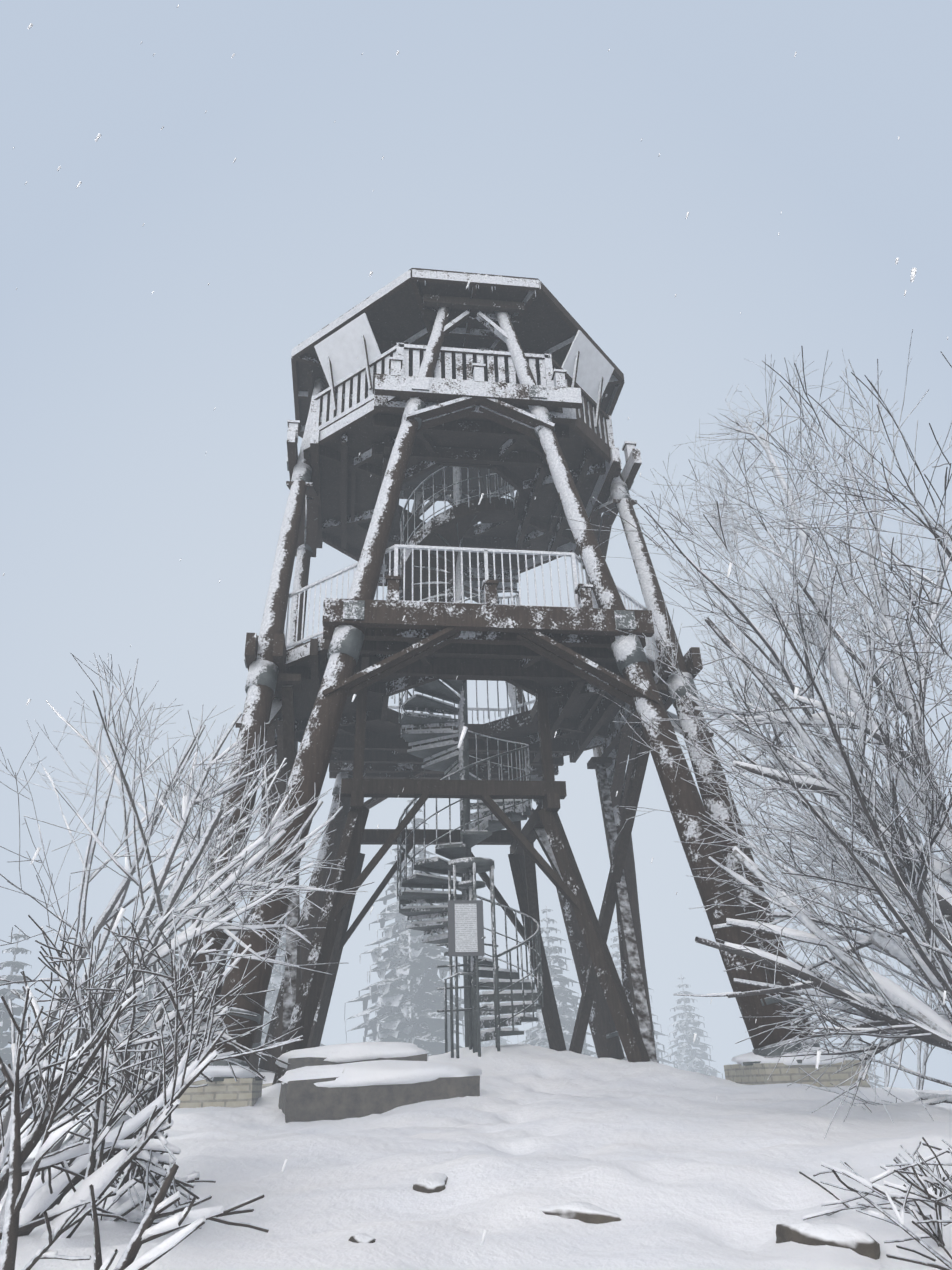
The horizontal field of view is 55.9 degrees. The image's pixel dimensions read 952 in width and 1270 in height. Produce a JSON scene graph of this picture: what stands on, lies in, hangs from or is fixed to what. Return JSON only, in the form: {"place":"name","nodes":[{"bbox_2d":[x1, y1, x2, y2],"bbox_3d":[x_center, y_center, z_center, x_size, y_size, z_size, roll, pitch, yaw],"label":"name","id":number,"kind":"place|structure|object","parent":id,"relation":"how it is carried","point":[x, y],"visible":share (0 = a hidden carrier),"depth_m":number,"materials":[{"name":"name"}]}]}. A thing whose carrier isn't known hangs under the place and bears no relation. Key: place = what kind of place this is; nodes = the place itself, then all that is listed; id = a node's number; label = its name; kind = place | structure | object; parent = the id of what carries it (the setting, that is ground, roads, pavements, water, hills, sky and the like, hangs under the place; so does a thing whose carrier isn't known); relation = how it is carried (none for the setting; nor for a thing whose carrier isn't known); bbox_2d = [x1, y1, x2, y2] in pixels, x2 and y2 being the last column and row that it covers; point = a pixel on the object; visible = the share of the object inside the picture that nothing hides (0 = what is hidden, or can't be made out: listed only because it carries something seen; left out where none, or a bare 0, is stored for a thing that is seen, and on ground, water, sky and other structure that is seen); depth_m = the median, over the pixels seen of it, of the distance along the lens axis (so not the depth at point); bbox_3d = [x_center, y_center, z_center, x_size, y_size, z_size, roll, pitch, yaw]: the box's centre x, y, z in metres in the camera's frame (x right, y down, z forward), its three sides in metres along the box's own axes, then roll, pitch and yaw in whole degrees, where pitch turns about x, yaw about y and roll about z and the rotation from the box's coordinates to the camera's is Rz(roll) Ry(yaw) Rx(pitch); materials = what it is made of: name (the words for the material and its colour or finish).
{"place":"outdoors","nodes":[
{"label":"outdoors","id":0,"kind":"place"},
{"bbox_2d":[3,5,947,1244],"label":"snowflakes","id":1,"kind":"object","parent":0,"point":[465,728],"visible":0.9,"depth_m":1.99,"materials":[{"name":"white"}]},
{"bbox_2d":[0,1044,951,1269],"bbox_3d":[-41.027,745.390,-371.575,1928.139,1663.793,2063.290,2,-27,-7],"label":"snow ground","id":2,"kind":"structure","parent":0,"point":[675,1168],"depth_m":3.65,"materials":[{"name":"white snow"}]},
{"bbox_2d":[0,928,38,1118],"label":"spruce tree","id":3,"kind":"object","parent":2,"relation":"on","point":[5,1021],"visible":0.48,"depth_m":32.92,"materials":[{"name":"grey plant"}]},
{"bbox_2d":[4,1043,74,1256],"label":"snowy bush","id":4,"kind":"object","parent":2,"relation":"on","point":[53,1137],"visible":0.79,"depth_m":2.11,"materials":[{"name":"white snow"}]},
{"bbox_2d":[0,1015,87,1111],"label":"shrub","id":5,"kind":"object","parent":2,"relation":"on","point":[44,1053],"visible":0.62,"depth_m":2.46,"materials":[{"name":"grey plant"}]},
{"bbox_2d":[5,1041,56,1089],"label":"snow","id":6,"kind":"structure","parent":5,"relation":"on","point":[24,1068],"depth_m":2.42,"materials":[{"name":"white snow"}]},
{"bbox_2d":[0,1075,112,1232],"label":"snowy bush","id":7,"kind":"object","parent":2,"relation":"on","point":[67,1154],"visible":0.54,"depth_m":2.53,"materials":[{"name":"white snow"}]},
{"bbox_2d":[0,989,115,1269],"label":"shrub","id":8,"kind":"object","parent":2,"relation":"on","point":[16,1195],"visible":1,"depth_m":2.13,"materials":[{"name":"brown plant"}]},
{"bbox_2d":[0,1005,127,1239],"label":"shrub","id":9,"kind":"object","parent":2,"relation":"on","point":[31,1143],"visible":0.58,"depth_m":2.52,"materials":[{"name":"grey plant"}]},
{"bbox_2d":[21,1032,166,1207],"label":"snowy bush","id":10,"kind":"object","parent":2,"relation":"on","point":[36,1184],"visible":0.23,"depth_m":3.46,"materials":[{"name":"white snow"}]},
{"bbox_2d":[55,918,132,1109],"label":"conifer tree","id":11,"kind":"object","parent":2,"relation":"on","point":[116,951],"visible":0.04,"depth_m":48.60,"materials":[{"name":"grey plant"}]},
{"bbox_2d":[0,910,210,1178],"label":"shrub","id":12,"kind":"object","parent":2,"relation":"on","point":[96,993],"visible":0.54,"depth_m":4.30,"materials":[{"name":"brown plant"}]},
{"bbox_2d":[26,926,161,1105],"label":"snowy bush","id":13,"kind":"object","parent":12,"relation":"on","point":[68,991],"visible":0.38,"depth_m":4.22,"materials":[{"name":"white snow"}]},
{"bbox_2d":[0,951,211,1165],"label":"shrub","id":14,"kind":"object","parent":2,"relation":"on","point":[27,1114],"visible":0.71,"depth_m":3.31,"materials":[{"name":"grey plant"}]},
{"bbox_2d":[5,985,166,1162],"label":"snowy bush","id":15,"kind":"object","parent":14,"relation":"on","point":[58,1073],"visible":0.35,"depth_m":3.31,"materials":[{"name":"white snow"}]},
{"bbox_2d":[19,1039,218,1238],"bbox_3d":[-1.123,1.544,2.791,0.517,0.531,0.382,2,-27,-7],"label":"snow","id":16,"kind":"structure","parent":2,"relation":"on","point":[42,1200],"depth_m":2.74,"materials":[{"name":"white snow"}]},
{"bbox_2d":[18,965,242,1236],"bbox_3d":[-1.084,1.523,2.885,0.590,0.866,0.517,-10,-28,15],"label":"shrub","id":17,"kind":"object","parent":2,"relation":"on","point":[75,1180],"visible":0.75,"depth_m":2.93,"materials":[{"name":"grey plant"}]},
{"bbox_2d":[82,890,178,1107],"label":"bare branches","id":18,"kind":"object","parent":2,"relation":"on","point":[148,1025],"visible":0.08,"depth_m":37.13,"materials":[{"name":"grey plant"}]},
{"bbox_2d":[82,882,183,1112],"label":"bare branches","id":19,"kind":"object","parent":2,"relation":"on","point":[151,987],"visible":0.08,"depth_m":29.91,"materials":[{"name":"grey plant"}]},
{"bbox_2d":[68,1001,201,1234],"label":"shrub","id":20,"kind":"object","parent":2,"relation":"on","point":[127,1086],"visible":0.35,"depth_m":3.11,"materials":[{"name":"grey plant"}]},
{"bbox_2d":[92,1110,178,1232],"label":"snow","id":21,"kind":"structure","parent":2,"relation":"on","point":[123,1203],"depth_m":2.97,"materials":[{"name":"white snow"}]},
{"bbox_2d":[40,998,234,1208],"bbox_3d":[-1.414,1.910,3.549,0.804,0.890,0.835,2,-27,-7],"label":"shrub","id":22,"kind":"object","parent":2,"relation":"on","point":[148,1090],"visible":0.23,"depth_m":3.53,"materials":[{"name":"grey plant"}]},
{"bbox_2d":[74,1010,201,1188],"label":"shrub","id":23,"kind":"object","parent":2,"relation":"on","point":[120,1074],"visible":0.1,"depth_m":4.05,"materials":[{"name":"grey plant"}]},
{"bbox_2d":[91,1064,194,1184],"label":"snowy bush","id":24,"kind":"object","parent":2,"relation":"on","point":[110,1106],"visible":0.02,"depth_m":4.05,"materials":[{"name":"white snow"}]},
{"bbox_2d":[0,653,300,1140],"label":"shrub","id":25,"kind":"object","parent":2,"relation":"on","point":[101,922],"visible":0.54,"depth_m":7.25,"materials":[{"name":"grey plant"}]},
{"bbox_2d":[38,682,286,1036],"bbox_3d":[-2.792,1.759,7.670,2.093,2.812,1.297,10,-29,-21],"label":"snow","id":26,"kind":"structure","parent":25,"relation":"attached to","point":[142,820],"depth_m":7.50,"materials":[{"name":"white snow"}]},
{"bbox_2d":[0,681,305,1133],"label":"shrub","id":27,"kind":"object","parent":2,"relation":"on","point":[105,936],"visible":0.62,"depth_m":7.26,"materials":[{"name":"plant"}]},
{"bbox_2d":[91,1049,215,1203],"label":"shrub","id":28,"kind":"object","parent":2,"relation":"on","point":[166,1136],"visible":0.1,"depth_m":3.50,"materials":[{"name":"grey plant"}]},
{"bbox_2d":[99,1191,222,1269],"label":"snow","id":29,"kind":"structure","parent":2,"relation":"on","point":[195,1218],"depth_m":1.93,"materials":[{"name":"white snow"}]},
{"bbox_2d":[49,915,274,1204],"bbox_3d":[-1.407,1.893,3.913,1.064,1.287,0.376,-6,-27,8],"label":"shrub","id":30,"kind":"object","parent":2,"relation":"on","point":[158,1016],"visible":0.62,"depth_m":4.09,"materials":[{"name":"grey plant"}]},
{"bbox_2d":[151,937,218,1028],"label":"snow","id":31,"kind":"structure","parent":30,"relation":"on","point":[171,1014],"depth_m":4.04,"materials":[{"name":"white snow"}]},
{"bbox_2d":[124,1106,199,1198],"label":"snow","id":32,"kind":"structure","parent":2,"relation":"on","point":[188,1176],"depth_m":3.44,"materials":[{"name":"white snow"}]},
{"bbox_2d":[111,972,235,1168],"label":"snowy bush","id":33,"kind":"object","parent":2,"relation":"on","point":[119,1038],"visible":0.27,"depth_m":3.78,"materials":[{"name":"white snow"}]},
{"bbox_2d":[50,967,302,1237],"bbox_3d":[-0.873,1.369,2.566,0.720,0.800,0.238,2,-27,-7],"label":"shrub","id":34,"kind":"object","parent":2,"relation":"on","point":[133,1151],"visible":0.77,"depth_m":2.58,"materials":[{"name":"brown plant"}]},
{"bbox_2d":[89,1163,268,1269],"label":"shrub","id":35,"kind":"object","parent":2,"relation":"on","point":[130,1253],"visible":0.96,"depth_m":1.94,"materials":[{"name":"grey plant"}]},
{"bbox_2d":[21,655,344,1185],"bbox_3d":[-1.624,1.630,4.934,1.765,3.078,3.361,2,-27,-7],"label":"shrub","id":36,"kind":"object","parent":2,"relation":"on","point":[178,888],"visible":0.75,"depth_m":5.07,"materials":[{"name":"plant"}]},
{"bbox_2d":[73,715,313,1139],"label":"snow","id":37,"kind":"structure","parent":36,"relation":"attached to","point":[190,899],"depth_m":5.30,"materials":[{"name":"white snow"}]},
{"bbox_2d":[25,699,340,1074],"bbox_3d":[-2.029,1.949,6.225,2.099,3.407,2.706,2,-27,-7],"label":"shrub","id":38,"kind":"object","parent":2,"relation":"on","point":[229,942],"visible":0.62,"depth_m":6.38,"materials":[{"name":"grey plant"}]},
{"bbox_2d":[0,705,373,1200],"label":"shrub","id":39,"kind":"object","parent":2,"relation":"on","point":[148,909],"visible":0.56,"depth_m":6.19,"materials":[{"name":"plant"}]},
{"bbox_2d":[77,738,342,998],"bbox_3d":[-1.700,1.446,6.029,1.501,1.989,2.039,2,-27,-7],"label":"snow","id":40,"kind":"structure","parent":39,"relation":"attached to","point":[250,862],"depth_m":6.26,"materials":[{"name":"white snow"}]},
{"bbox_2d":[85,923,302,1201],"bbox_3d":[-1.194,1.837,3.741,0.897,1.150,0.939,2,-27,-7],"label":"shrub","id":41,"kind":"object","parent":2,"relation":"on","point":[202,1006],"visible":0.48,"depth_m":3.77,"materials":[{"name":"grey plant"}]},
{"bbox_2d":[258,891,325,1065],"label":"spruce tree","id":42,"kind":"object","parent":2,"relation":"on","point":[275,984],"visible":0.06,"depth_m":45.69,"materials":[{"name":"white plant"}]},
{"bbox_2d":[363,969,391,1041],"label":"spruce tree","id":43,"kind":"object","parent":2,"relation":"on","point":[371,1037],"visible":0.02,"depth_m":60.56,"materials":[{"name":"grey plant"}]},
{"bbox_2d":[344,798,464,1055],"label":"spruce tree","id":44,"kind":"object","parent":2,"relation":"on","point":[410,996],"visible":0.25,"depth_m":40.13,"materials":[{"name":"grey plant"}]},
{"bbox_2d":[391,466,543,1046],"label":"spiral stairs","id":45,"kind":"structure","parent":2,"relation":"on","point":[449,527],"depth_m":16.02,"materials":[{"name":"metal"}]},
{"bbox_2d":[403,683,536,1032],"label":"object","id":46,"kind":"structure","parent":45,"relation":"on","point":[486,818],"depth_m":14.80,"materials":[{"name":"grey metal"}]},
{"bbox_2d":[437,857,500,1057],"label":"gate","id":47,"kind":"structure","parent":2,"relation":"on","point":[466,937],"depth_m":12.85,"materials":[{"name":"metal"}]},
{"bbox_2d":[272,673,668,1084],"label":"support beam","id":48,"kind":"structure","parent":2,"relation":"on","point":[306,1003],"depth_m":14.12,"materials":[{"name":"brown wood"}]},
{"bbox_2d":[139,1060,870,1108],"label":"foundation blocks","id":49,"kind":"structure","parent":2,"relation":"on","point":[233,1093],"depth_m":10.38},
{"bbox_2d":[166,307,819,1081],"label":"support posts","id":50,"kind":"object","parent":49,"relation":"on","point":[322,727],"visible":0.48,"depth_m":13.49,"materials":[{"name":"brown wood"}]},
{"bbox_2d":[291,268,624,515],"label":"tower roof","id":51,"kind":"structure","parent":50,"relation":"on","point":[404,307],"depth_m":17.66,"materials":[{"name":"grey wood"}]},
{"bbox_2d":[286,343,641,603],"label":"observation deck","id":52,"kind":"structure","parent":50,"relation":"on","point":[475,420],"depth_m":17.12,"materials":[{"name":"grey wood"}]},
{"bbox_2d":[314,313,613,427],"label":"wall panels","id":53,"kind":"object","parent":52,"relation":"on","point":[588,366],"visible":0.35,"depth_m":17.00,"materials":[{"name":"white wood"}]},
{"bbox_2d":[284,544,658,723],"bbox_3d":[-0.267,0.624,16.773,6.660,1.105,6.660,2,-27,-7],"label":"railing","id":54,"kind":"object","parent":50,"relation":"on","point":[575,558],"visible":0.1,"depth_m":14.11,"materials":[{"name":"grey metal"}]},
{"bbox_2d":[235,575,713,826],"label":"tower platform","id":55,"kind":"structure","parent":50,"relation":"on","point":[564,657],"depth_m":14.68,"materials":[{"name":"brown wood"}]},
{"bbox_2d":[141,1046,847,1083],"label":"plinth snow caps","id":56,"kind":"object","parent":49,"relation":"on","point":[223,1071],"visible":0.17,"depth_m":10.47,"materials":[{"name":"white snow"}]},
{"bbox_2d":[517,906,596,1056],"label":"spruce tree","id":57,"kind":"object","parent":2,"relation":"on","point":[538,1036],"visible":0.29,"depth_m":46.18,"materials":[{"name":"grey plant"}]},
{"bbox_2d":[278,1054,879,1259],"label":"rocks","id":58,"kind":"object","parent":2,"relation":"on","point":[304,1100],"visible":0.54,"depth_m":8.95,"materials":[{"name":"grey stone"}]},
{"bbox_2d":[275,1042,481,1087],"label":"rock snow caps","id":59,"kind":"object","parent":58,"relation":"on","point":[376,1072],"visible":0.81,"depth_m":9.40,"materials":[{"name":"white snow"}]},
{"bbox_2d":[595,920,676,1067],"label":"spruce tree","id":60,"kind":"object","parent":2,"relation":"on","point":[616,954],"visible":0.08,"depth_m":55.60,"materials":[{"name":"grey plant"}]},
{"bbox_2d":[663,974,722,1078],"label":"spruce tree","id":61,"kind":"object","parent":2,"relation":"on","point":[692,1061],"visible":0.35,"depth_m":63.52,"materials":[{"name":"grey plant"}]},
{"bbox_2d":[551,351,951,966],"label":"birch tree","id":62,"kind":"object","parent":2,"relation":"on","point":[778,664],"visible":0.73,"depth_m":8.93,"materials":[{"name":"grey plant"}]},
{"bbox_2d":[684,554,913,907],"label":"snow","id":63,"kind":"structure","parent":62,"relation":"attached to","point":[763,636],"depth_m":8.71,"materials":[{"name":"white snow"}]},
{"bbox_2d":[589,417,951,1138],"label":"birch tree","id":64,"kind":"object","parent":2,"relation":"on","point":[895,1005],"visible":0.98,"depth_m":5.85,"materials":[{"name":"grey plant"}]},
{"bbox_2d":[707,765,951,1104],"bbox_3d":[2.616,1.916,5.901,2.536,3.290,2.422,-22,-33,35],"label":"snow","id":65,"kind":"structure","parent":64,"relation":"attached to","point":[895,989],"depth_m":6.12,"materials":[{"name":"white snow"}]},
{"bbox_2d":[613,329,951,1021],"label":"birch tree","id":66,"kind":"object","parent":2,"relation":"on","point":[910,705],"visible":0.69,"depth_m":8.59,"materials":[{"name":"plant"}]},
{"bbox_2d":[686,419,951,977],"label":"snow","id":67,"kind":"structure","parent":66,"relation":"attached to","point":[944,893],"depth_m":7.90,"materials":[{"name":"white snow"}]},
{"bbox_2d":[660,429,951,953],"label":"birch tree","id":68,"kind":"object","parent":2,"relation":"on","point":[742,639],"visible":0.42,"depth_m":13.38,"materials":[{"name":"plant"}]},
{"bbox_2d":[743,624,915,897],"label":"snow","id":69,"kind":"structure","parent":68,"relation":"attached to","point":[820,821],"depth_m":12.44,"materials":[{"name":"white snow"}]},
{"bbox_2d":[674,346,951,1122],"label":"birch tree","id":70,"kind":"object","parent":2,"relation":"on","point":[896,950],"visible":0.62,"depth_m":6.18,"materials":[{"name":"plant"}]},
{"bbox_2d":[768,857,892,1029],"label":"shrub","id":71,"kind":"object","parent":2,"relation":"on","point":[830,956],"visible":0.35,"depth_m":15.55,"materials":[{"name":"grey plant"}]},
{"bbox_2d":[765,852,943,1086],"bbox_3d":[8.646,7.076,19.085,3.758,5.089,3.445,11,-29,-23],"label":"shrub","id":72,"kind":"object","parent":2,"relation":"on","point":[885,1070],"visible":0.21,"depth_m":18.67,"materials":[{"name":"grey plant"}]},
{"bbox_2d":[836,1006,884,1087],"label":"spruce tree","id":73,"kind":"object","parent":2,"relation":"on","point":[870,1070],"visible":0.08,"depth_m":50.62,"materials":[{"name":"grey plant"}]},
{"bbox_2d":[799,1141,951,1219],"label":"shrub twigs","id":74,"kind":"object","parent":2,"relation":"on","point":[911,1176],"visible":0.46,"depth_m":2.71,"materials":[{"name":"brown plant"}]},
{"bbox_2d":[802,1145,938,1218],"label":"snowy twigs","id":75,"kind":"object","parent":74,"relation":"on","point":[919,1203],"visible":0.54,"depth_m":2.71,"materials":[{"name":"white snow"}]},
{"bbox_2d":[800,853,951,1089],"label":"shrub","id":76,"kind":"object","parent":2,"relation":"on","point":[919,1057],"visible":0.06,"depth_m":14.27,"materials":[{"name":"grey plant"}]},
{"bbox_2d":[820,1160,951,1260],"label":"shrub twigs","id":77,"kind":"object","parent":2,"relation":"on","point":[931,1226],"visible":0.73,"depth_m":2.36,"materials":[{"name":"brown plant"}]},
{"bbox_2d":[820,1169,951,1236],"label":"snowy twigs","id":78,"kind":"object","parent":77,"relation":"on","point":[865,1182],"visible":0.56,"depth_m":2.37,"materials":[{"name":"white snow"}]},
{"bbox_2d":[832,1169,951,1269],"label":"shrub twigs","id":79,"kind":"object","parent":2,"relation":"on","point":[933,1251],"visible":1,"depth_m":1.88,"materials":[{"name":"brown plant"}]},
{"bbox_2d":[867,1188,951,1264],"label":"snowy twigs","id":80,"kind":"object","parent":79,"relation":"on","point":[900,1217],"visible":0.98,"depth_m":1.95,"materials":[{"name":"white snow"}]},
{"bbox_2d":[857,828,950,1086],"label":"shrub","id":81,"kind":"object","parent":2,"relation":"on","point":[889,1067],"visible":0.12,"depth_m":17.10,"materials":[{"name":"grey plant"}]},
{"bbox_2d":[871,1143,951,1225],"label":"twigs","id":82,"kind":"object","parent":2,"relation":"on","point":[915,1164],"visible":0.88,"depth_m":2.48,"materials":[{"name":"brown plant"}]},
{"bbox_2d":[870,1148,946,1181],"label":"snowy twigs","id":83,"kind":"object","parent":82,"relation":"on","point":[887,1172],"visible":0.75,"depth_m":2.43,"materials":[{"name":"white snow"}]},
{"bbox_2d":[884,1145,951,1223],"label":"shrub twigs","id":84,"kind":"object","parent":2,"relation":"on","point":[931,1198],"visible":0.98,"depth_m":2.18,"materials":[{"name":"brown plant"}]},
{"bbox_2d":[883,1174,951,1220],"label":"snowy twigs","id":85,"kind":"object","parent":84,"relation":"on","point":[911,1190],"visible":0.81,"depth_m":2.17,"materials":[{"name":"white snow"}]},
{"bbox_2d":[932,1178,951,1194],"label":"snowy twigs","id":86,"kind":"object","parent":84,"relation":"on","point":[935,1181],"visible":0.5,"depth_m":2.26,"materials":[{"name":"white snow"}]},
{"bbox_2d":[894,1137,951,1201],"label":"twigs","id":87,"kind":"object","parent":2,"relation":"on","point":[948,1178],"visible":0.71,"depth_m":2.29,"materials":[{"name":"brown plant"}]},
{"bbox_2d":[897,836,951,1089],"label":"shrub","id":88,"kind":"object","parent":2,"relation":"on","point":[925,1058],"visible":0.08,"depth_m":13.63,"materials":[{"name":"grey plant"}]},
{"bbox_2d":[0,0,951,1117],"label":"sky","id":89,"kind":"structure","parent":0,"point":[508,134],"materials":[{"name":"blue"}]}
]}

